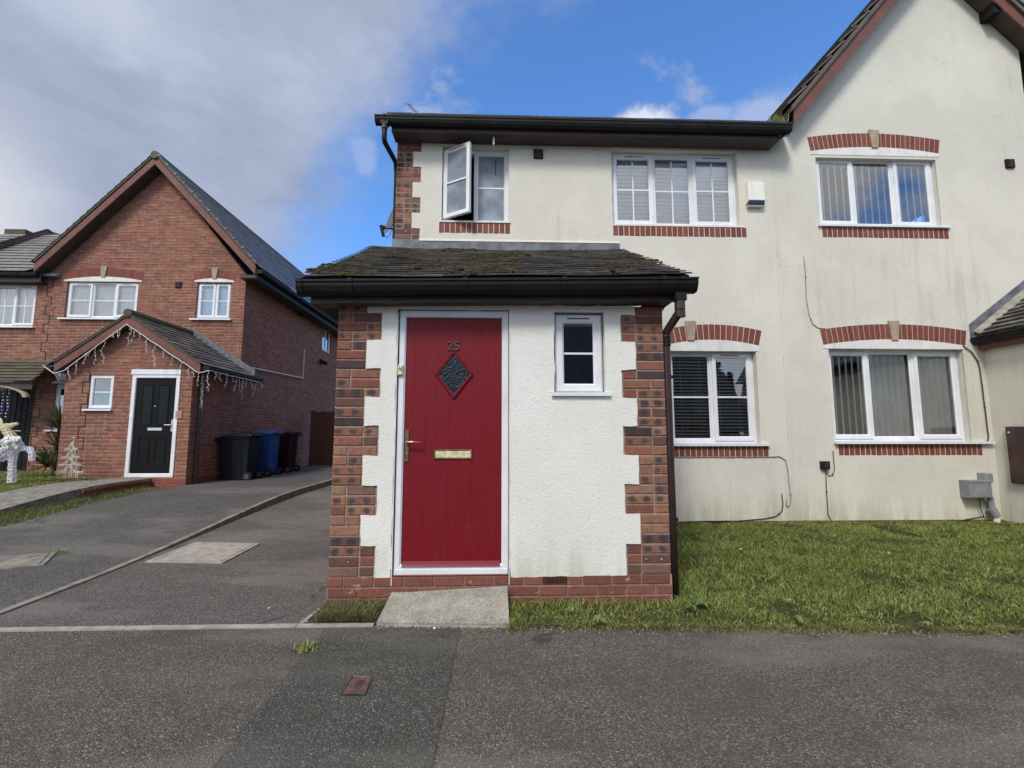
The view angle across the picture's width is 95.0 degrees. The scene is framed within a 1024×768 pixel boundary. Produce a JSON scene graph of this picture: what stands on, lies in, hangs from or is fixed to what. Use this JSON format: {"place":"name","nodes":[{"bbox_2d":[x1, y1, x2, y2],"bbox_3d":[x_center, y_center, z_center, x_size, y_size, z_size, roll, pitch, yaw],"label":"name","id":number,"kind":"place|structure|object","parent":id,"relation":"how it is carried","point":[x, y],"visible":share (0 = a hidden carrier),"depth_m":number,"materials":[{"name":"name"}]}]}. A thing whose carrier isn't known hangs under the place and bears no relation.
{"place":"outdoors","nodes":[
{"label":"outdoors","id":0,"kind":"place"},
{"bbox_2d":[0,471,97,492],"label":"lawn","id":1,"kind":"structure","parent":0,"point":[27,485],"depth_m":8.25,"materials":[{"name":"plant"}]},
{"bbox_2d":[0,418,35,482],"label":"reindeer decoration","id":2,"kind":"object","parent":1,"relation":"on","point":[12,443],"visible":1,"depth_m":8.19,"materials":[{"name":"grey"}]},
{"bbox_2d":[12,391,72,477],"bbox_3d":[-9.509,1.077,9.848,1.950,1.882,1.632,0,-6,-2],"label":"spiky plant","id":3,"kind":"object","parent":1,"relation":"on","point":[46,459],"visible":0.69,"depth_m":9.74,"materials":[{"name":"green plant"}]},
{"bbox_2d":[55,437,83,476],"bbox_3d":[-8.295,1.364,8.827,0.666,0.797,0.271,0,-6,-2],"label":"rattan tree","id":4,"kind":"object","parent":1,"relation":"on","point":[71,454],"visible":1,"depth_m":8.77,"materials":[{"name":"wicker"}]},
{"bbox_2d":[0,478,150,513],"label":"garden path","id":5,"kind":"structure","parent":0,"point":[17,499],"depth_m":7.53,"materials":[{"name":"concrete"}]},
{"bbox_2d":[0,486,159,527],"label":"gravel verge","id":6,"kind":"structure","parent":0,"point":[151,487],"depth_m":7.00,"materials":[{"name":"green plant"}]},
{"bbox_2d":[81,480,150,497],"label":"path edge wall","id":7,"kind":"structure","parent":6,"relation":"on","point":[115,487],"depth_m":8.43,"materials":[{"name":"brick"}]},
{"bbox_2d":[0,485,331,626],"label":"driveway","id":8,"kind":"structure","parent":0,"point":[281,570],"depth_m":4.01,"materials":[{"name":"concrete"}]},
{"bbox_2d":[145,542,259,563],"bbox_3d":[-3.224,1.795,4.974,0.787,0.073,0.701,0,-6,2],"label":"manhole cover","id":9,"kind":"object","parent":8,"relation":"on","point":[211,552],"visible":0.9,"depth_m":4.90,"materials":[{"name":"grey concrete"}]},
{"bbox_2d":[300,609,318,622],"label":"side kerb","id":10,"kind":"structure","parent":8,"relation":"on","point":[306,618],"depth_m":3.29,"materials":[{"name":"grey concrete"}]},
{"bbox_2d":[0,465,332,609],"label":"neighbour driveway","id":11,"kind":"structure","parent":0,"point":[97,537],"depth_m":5.95,"materials":[{"name":"grey asphalt"}]},
{"bbox_2d":[0,552,55,569],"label":"manhole cover","id":12,"kind":"object","parent":11,"relation":"on","point":[24,560],"visible":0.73,"depth_m":4.66,"materials":[{"name":"concrete"}]},
{"bbox_2d":[49,547,70,553],"bbox_3d":[-4.737,1.740,4.901,0.210,0.042,0.206,-2,-6,19],"label":"grass tuft","id":13,"kind":"object","parent":11,"relation":"on","point":[59,551],"visible":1,"depth_m":4.91,"materials":[{"name":"green plant"}]},
{"bbox_2d":[14,479,329,604],"bbox_3d":[-3.911,1.955,7.434,0.123,0.322,8.554,0,-6,-2],"label":"kerb moss","id":14,"kind":"object","parent":11,"relation":"on","point":[163,545],"visible":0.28,"depth_m":5.25,"materials":[{"name":"green plant"}]},
{"bbox_2d":[215,432,265,479],"bbox_3d":[-6.141,1.628,10.614,0.836,1.069,0.620,0,-6,-2],"label":"wheelie bin","id":15,"kind":"object","parent":11,"relation":"on","point":[239,455],"visible":0.99,"depth_m":10.37,"materials":[{"name":"black plastic"}]},
{"bbox_2d":[255,430,283,476],"bbox_3d":[-6.174,1.703,11.581,0.836,1.124,0.620,0,-6,-2],"label":"wheelie bin","id":16,"kind":"object","parent":11,"relation":"on","point":[268,455],"visible":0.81,"depth_m":11.37,"materials":[{"name":"blue plastic"}]},
{"bbox_2d":[277,431,301,472],"bbox_3d":[-6.211,1.830,12.673,0.836,1.105,0.620,0,-6,-2],"label":"wheelie bin","id":17,"kind":"object","parent":11,"relation":"on","point":[287,453],"visible":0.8,"depth_m":12.45,"materials":[{"name":"black plastic"}]},
{"bbox_2d":[309,410,334,465],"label":"wooden gate","id":18,"kind":"structure","parent":11,"relation":"on","point":[321,446],"depth_m":15.08,"materials":[{"name":"brown wood"}]},
{"bbox_2d":[0,625,1023,767],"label":"pavement","id":19,"kind":"structure","parent":0,"point":[531,698],"depth_m":2.33,"materials":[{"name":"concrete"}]},
{"bbox_2d":[0,623,374,631],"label":"edging kerb","id":20,"kind":"structure","parent":19,"relation":"on","point":[164,627],"depth_m":3.16,"materials":[{"name":"grey concrete"}]},
{"bbox_2d":[303,603,384,623],"bbox_3d":[-1.180,1.637,3.357,0.520,0.042,0.300,0,-6,-2],"label":"flower bed","id":21,"kind":"object","parent":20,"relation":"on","point":[311,619],"visible":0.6,"depth_m":3.24,"materials":[{"name":"soil"}]},
{"bbox_2d":[310,596,386,621],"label":"bed weeds","id":22,"kind":"object","parent":21,"relation":"on","point":[343,610],"visible":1,"depth_m":3.29,"materials":[{"name":"green plant"}]},
{"bbox_2d":[212,627,459,767],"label":"pavement patch","id":23,"kind":"object","parent":19,"relation":"on","point":[307,715],"visible":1,"depth_m":2.24,"materials":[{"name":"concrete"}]},
{"bbox_2d":[291,637,318,654],"bbox_3d":[-1.247,1.595,2.851,0.178,0.035,0.169,-2,-6,16],"label":"grass tuft","id":24,"kind":"object","parent":23,"relation":"on","point":[303,648],"visible":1,"depth_m":2.85,"materials":[{"name":"green plant"}]},
{"bbox_2d":[341,676,373,694],"bbox_3d":[-0.796,1.558,2.429,0.124,0.009,0.186,0,-6,-2],"label":"stopcock cover","id":25,"kind":"object","parent":23,"relation":"on","point":[357,685],"visible":1,"depth_m":2.42,"materials":[{"name":"red metal"}]},
{"bbox_2d":[376,586,508,625],"bbox_3d":[-0.477,1.634,3.344,0.909,0.262,0.334,0,-6,-2],"label":"doorstep ramp","id":26,"kind":"structure","parent":19,"relation":"on","point":[485,606],"depth_m":3.34,"materials":[{"name":"concrete"}]},
{"bbox_2d":[429,630,461,766],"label":"seam moss","id":27,"kind":"object","parent":19,"relation":"on","point":[435,751],"visible":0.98,"depth_m":2.23,"materials":[{"name":"green plant"}]},
{"bbox_2d":[499,618,528,634],"bbox_3d":[0.021,1.620,3.143,0.223,0.046,0.236,0,-6,-2],"label":"grass tuft","id":28,"kind":"object","parent":19,"relation":"on","point":[514,627],"visible":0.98,"depth_m":3.15,"materials":[{"name":"green plant"}]},
{"bbox_2d":[377,624,1022,638],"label":"grit","id":29,"kind":"object","parent":19,"relation":"on","point":[430,626],"visible":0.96,"depth_m":3.16,"materials":[{"name":"grey gravel"}]},
{"bbox_2d":[507,620,1023,637],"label":"edge grass","id":30,"kind":"structure","parent":19,"relation":"on","point":[909,630],"depth_m":3.12,"materials":[{"name":"green plant"}]},
{"bbox_2d":[0,0,1023,300],"label":"sky","id":31,"kind":"structure","parent":0,"point":[269,107],"materials":[{"name":"blue"}]},
{"bbox_2d":[508,519,1023,636],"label":"lawn","id":32,"kind":"structure","parent":0,"point":[910,619],"depth_m":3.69,"materials":[{"name":"green plant"}]},
{"bbox_2d":[592,615,607,622],"bbox_3d":[0.587,1.578,3.157,0.114,0.025,0.116,0,-6,-2],"label":"lawn weed","id":33,"kind":"object","parent":32,"relation":"on","point":[597,617],"visible":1,"depth_m":3.14,"materials":[{"name":"green plant"}]},
{"bbox_2d":[684,603,695,609],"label":"lawn weed","id":34,"kind":"object","parent":32,"relation":"on","point":[690,605],"visible":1,"depth_m":3.36,"materials":[{"name":"green plant"}]},
{"bbox_2d":[691,599,713,606],"bbox_3d":[1.375,1.599,3.425,0.155,0.025,0.152,6,-8,-42],"label":"lawn weed","id":35,"kind":"object","parent":32,"relation":"on","point":[699,601],"visible":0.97,"depth_m":3.42,"materials":[{"name":"green plant"}]},
{"bbox_2d":[793,615,807,622],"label":"lawn weed","id":36,"kind":"object","parent":32,"relation":"on","point":[799,617],"visible":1,"depth_m":3.13,"materials":[{"name":"green plant"}]},
{"bbox_2d":[859,610,868,615],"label":"lawn weed","id":37,"kind":"object","parent":32,"relation":"on","point":[864,612],"visible":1,"depth_m":3.25,"materials":[{"name":"green plant"}]},
{"bbox_2d":[917,621,935,625],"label":"lawn weed","id":38,"kind":"object","parent":32,"relation":"on","point":[927,623],"visible":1,"depth_m":3.07,"materials":[{"name":"green plant"}]},
{"bbox_2d":[961,615,977,620],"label":"lawn weed","id":39,"kind":"object","parent":32,"relation":"on","point":[970,618],"visible":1,"depth_m":3.16,"materials":[{"name":"green plant"}]},
{"label":"back yard","id":40,"kind":"structure","parent":0,"visible":0},
{"bbox_2d":[0,229,120,471],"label":"brick house","id":41,"kind":"structure","parent":40,"relation":"on","point":[21,291],"depth_m":11.30,"materials":[{"name":"brick"}]},
{"bbox_2d":[0,389,9,417],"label":"hanging lights","id":42,"kind":"object","parent":41,"relation":"hanging from","point":[6,400],"visible":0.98,"depth_m":10.58,"materials":[{"name":"multicoloured plastic"}]},
{"bbox_2d":[0,386,34,471],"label":"door","id":43,"kind":"structure","parent":41,"relation":"in","point":[18,410],"depth_m":11.08,"materials":[{"name":"black metal"}]},
{"bbox_2d":[0,285,36,327],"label":"window","id":44,"kind":"structure","parent":41,"relation":"in","point":[9,294],"depth_m":11.49,"materials":[{"name":"plastic"}]},
{"label":"ground","id":45,"kind":"structure","parent":0,"visible":0},
{"bbox_2d":[0,479,331,614],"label":"kerb strip","id":46,"kind":"object","parent":45,"relation":"on","point":[264,504],"visible":0.21,"depth_m":5.55,"materials":[{"name":"concrete"}]},
{"bbox_2d":[26,151,337,488],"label":"brick house","id":47,"kind":"structure","parent":45,"relation":"on","point":[202,279],"depth_m":11.47,"materials":[{"name":"brick"}]},
{"bbox_2d":[44,384,64,430],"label":"window","id":48,"kind":"structure","parent":47,"relation":"in","point":[59,386],"depth_m":11.22,"materials":[{"name":"plastic"}]},
{"bbox_2d":[57,282,138,319],"bbox_3d":[-10.030,-2.035,11.498,1.865,0.969,0.224,0,-6,-2],"label":"window","id":49,"kind":"structure","parent":47,"relation":"in","point":[84,300],"depth_m":11.55,"materials":[{"name":"plastic"}]},
{"bbox_2d":[81,375,114,410],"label":"window","id":50,"kind":"structure","parent":47,"relation":"in","point":[104,384],"depth_m":9.56,"materials":[{"name":"plastic"}]},
{"bbox_2d":[43,324,262,476],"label":"icicle lights","id":51,"kind":"object","parent":47,"relation":"attached to","point":[154,366],"visible":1,"depth_m":9.40,"materials":[{"name":"white plastic"}]},
{"bbox_2d":[130,378,176,472],"bbox_3d":[-7.256,0.829,9.494,0.789,1.901,0.100,0,-6,-2],"label":"door","id":52,"kind":"structure","parent":47,"relation":"in","point":[155,397],"depth_m":9.50,"materials":[{"name":"black plastic"}]},
{"bbox_2d":[175,411,182,418],"bbox_3d":[-6.745,0.626,9.502,0.130,0.150,0.023,0,-6,-2],"label":"door plaque","id":53,"kind":"object","parent":47,"relation":"attached to","point":[178,414],"depth_m":9.49,"materials":[{"name":"stone"}]},
{"bbox_2d":[189,283,231,319],"bbox_3d":[-7.365,-2.032,11.579,0.982,0.962,0.204,0,-6,-2],"label":"window","id":54,"kind":"structure","parent":47,"relation":"in","point":[216,298],"depth_m":11.62,"materials":[{"name":"plastic"}]},
{"bbox_2d":[319,359,327,365],"bbox_3d":[-6.653,-0.779,16.540,0.215,0.217,0.418,0,-6,-2],"label":"floodlight","id":55,"kind":"object","parent":47,"relation":"attached to","point":[321,361],"visible":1,"depth_m":16.43,"materials":[{"name":"black plastic"}]},
{"bbox_2d":[322,329,329,353],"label":"window","id":56,"kind":"structure","parent":47,"relation":"in","point":[324,340],"depth_m":17.28,"materials":[{"name":"plastic"}]},
{"bbox_2d":[295,112,793,620],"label":"house","id":57,"kind":"structure","parent":45,"relation":"on","point":[521,428],"depth_m":3.76,"materials":[{"name":"paint"}]},
{"bbox_2d":[379,209,392,237],"bbox_3d":[-1.753,-2.420,6.890,0.320,0.737,0.504,0,-6,-2],"label":"satellite dish","id":58,"kind":"object","parent":57,"relation":"attached to","point":[388,226],"visible":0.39,"depth_m":6.99,"materials":[{"name":"grey metal"}]},
{"bbox_2d":[397,365,402,375],"bbox_3d":[-0.879,-0.108,3.691,0.042,0.084,0.032,0,-6,-2],"label":"doorbell","id":59,"kind":"object","parent":57,"relation":"attached to","point":[399,370],"visible":1,"depth_m":3.68,"materials":[{"name":"gold metal"}]},
{"bbox_2d":[401,318,500,566],"bbox_3d":[-0.462,0.429,3.670,0.755,1.929,0.107,0,-6,-2],"label":"door","id":60,"kind":"structure","parent":57,"relation":"in","point":[452,480],"depth_m":3.67,"materials":[{"name":"red plastic"}]},
{"bbox_2d":[439,141,509,222],"bbox_3d":[-0.517,-2.805,6.572,0.987,1.120,0.359,0,-6,-2],"label":"window","id":61,"kind":"structure","parent":57,"relation":"in","point":[491,168],"depth_m":6.67,"materials":[{"name":"plastic"}]},
{"bbox_2d":[551,315,610,395],"bbox_3d":[0.544,-0.233,3.794,0.468,0.672,0.145,0,-6,-2],"label":"window","id":62,"kind":"structure","parent":57,"relation":"in","point":[560,389],"depth_m":3.79,"materials":[{"name":"plastic"}]},
{"bbox_2d":[611,153,743,227],"bbox_3d":[2.347,-2.796,6.790,1.881,1.168,0.205,0,-6,-2],"label":"window","id":63,"kind":"structure","parent":57,"relation":"in","point":[721,193],"depth_m":6.84,"materials":[{"name":"plastic"}]},
{"bbox_2d":[670,351,769,445],"bbox_3d":[2.809,0.181,6.469,1.310,1.333,0.245,0,-6,-2],"label":"window","id":64,"kind":"structure","parent":57,"relation":"in","point":[750,440],"depth_m":6.53,"materials":[{"name":"plastic"}]},
{"bbox_2d":[678,494,782,522],"bbox_3d":[2.878,1.648,6.230,1.483,0.366,0.024,0,-6,-2],"label":"wall cable","id":65,"kind":"object","parent":57,"relation":"attached to","point":[739,520],"depth_m":6.21,"materials":[{"name":"plastic"}]},
{"bbox_2d":[684,456,790,506],"bbox_3d":[2.942,1.303,6.269,1.578,0.670,0.024,0,-6,-2],"label":"wall cable","id":66,"kind":"object","parent":57,"relation":"attached to","point":[755,457],"depth_m":6.29,"materials":[{"name":"black plastic"}]},
{"bbox_2d":[745,181,764,207],"bbox_3d":[3.456,-2.696,6.679,0.235,0.358,0.089,0,-6,-2],"label":"alarm box","id":67,"kind":"object","parent":57,"relation":"attached to","point":[754,195],"visible":1,"depth_m":6.65,"materials":[{"name":"white plastic"}]},
{"bbox_2d":[764,112,789,122],"bbox_3d":[3.727,-3.707,6.553,0.538,0.176,0.177,0,-6,-2],"label":"gutter weed","id":68,"kind":"object","parent":57,"relation":"on","point":[779,119],"visible":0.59,"depth_m":6.53,"materials":[{"name":"green plant"}]},
{"bbox_2d":[681,0,1023,523],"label":"house","id":69,"kind":"structure","parent":45,"relation":"on","point":[903,114],"depth_m":6.70,"materials":[{"name":"paint"}]},
{"bbox_2d":[803,256,825,328],"bbox_3d":[4.245,-1.291,6.591,0.250,1.049,0.024,0,-6,-2],"label":"wall cable","id":70,"kind":"object","parent":69,"relation":"attached to","point":[806,296],"depth_m":6.57,"materials":[{"name":"black plastic"}]},
{"bbox_2d":[819,461,829,468],"bbox_3d":[4.212,1.092,6.311,0.110,0.104,0.068,0,-6,-2],"label":"socket box","id":71,"kind":"object","parent":69,"relation":"attached to","point":[824,464],"visible":1,"depth_m":6.29,"materials":[{"name":"black plastic"}]},
{"bbox_2d":[816,160,950,228],"bbox_3d":[5.334,-2.793,6.865,1.940,1.118,0.208,0,-6,-2],"label":"window","id":72,"kind":"structure","parent":69,"relation":"in","point":[892,167],"depth_m":6.89,"materials":[{"name":"plastic"}]},
{"bbox_2d":[825,469,982,521],"bbox_3d":[5.292,1.526,6.325,2.160,0.746,0.024,0,-6,-2],"label":"wall cable","id":73,"kind":"object","parent":69,"relation":"attached to","point":[831,520],"depth_m":6.30,"materials":[{"name":"black plastic"}]},
{"bbox_2d":[828,349,995,443],"bbox_3d":[5.483,0.159,6.561,2.226,1.341,0.261,0,-6,-2],"label":"window","id":74,"kind":"structure","parent":69,"relation":"in","point":[885,410],"depth_m":6.62,"materials":[{"name":"plastic"}]},
{"bbox_2d":[895,345,988,444],"bbox_3d":[5.556,0.143,6.474,1.993,1.382,0.024,0,-6,-2],"label":"wall cable","id":75,"kind":"object","parent":69,"relation":"attached to","point":[984,407],"depth_m":6.49,"materials":[{"name":"plastic"}]},
{"bbox_2d":[958,473,1000,522],"bbox_3d":[6.287,1.567,6.286,0.437,0.736,0.155,0,-6,-2],"label":"service box","id":76,"kind":"object","parent":69,"relation":"attached to","point":[980,487],"visible":0.91,"depth_m":6.24,"materials":[{"name":"grey plastic"}]},
{"bbox_2d":[1005,426,1023,483],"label":"meter box","id":77,"kind":"object","parent":69,"relation":"attached to","point":[1015,440],"visible":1,"depth_m":6.12,"materials":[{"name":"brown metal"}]},
{"bbox_2d":[1005,429,1023,482],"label":"door","id":78,"kind":"structure","parent":77,"relation":"in","point":[1015,439],"depth_m":6.12,"materials":[{"name":"brown wood"}]}
]}

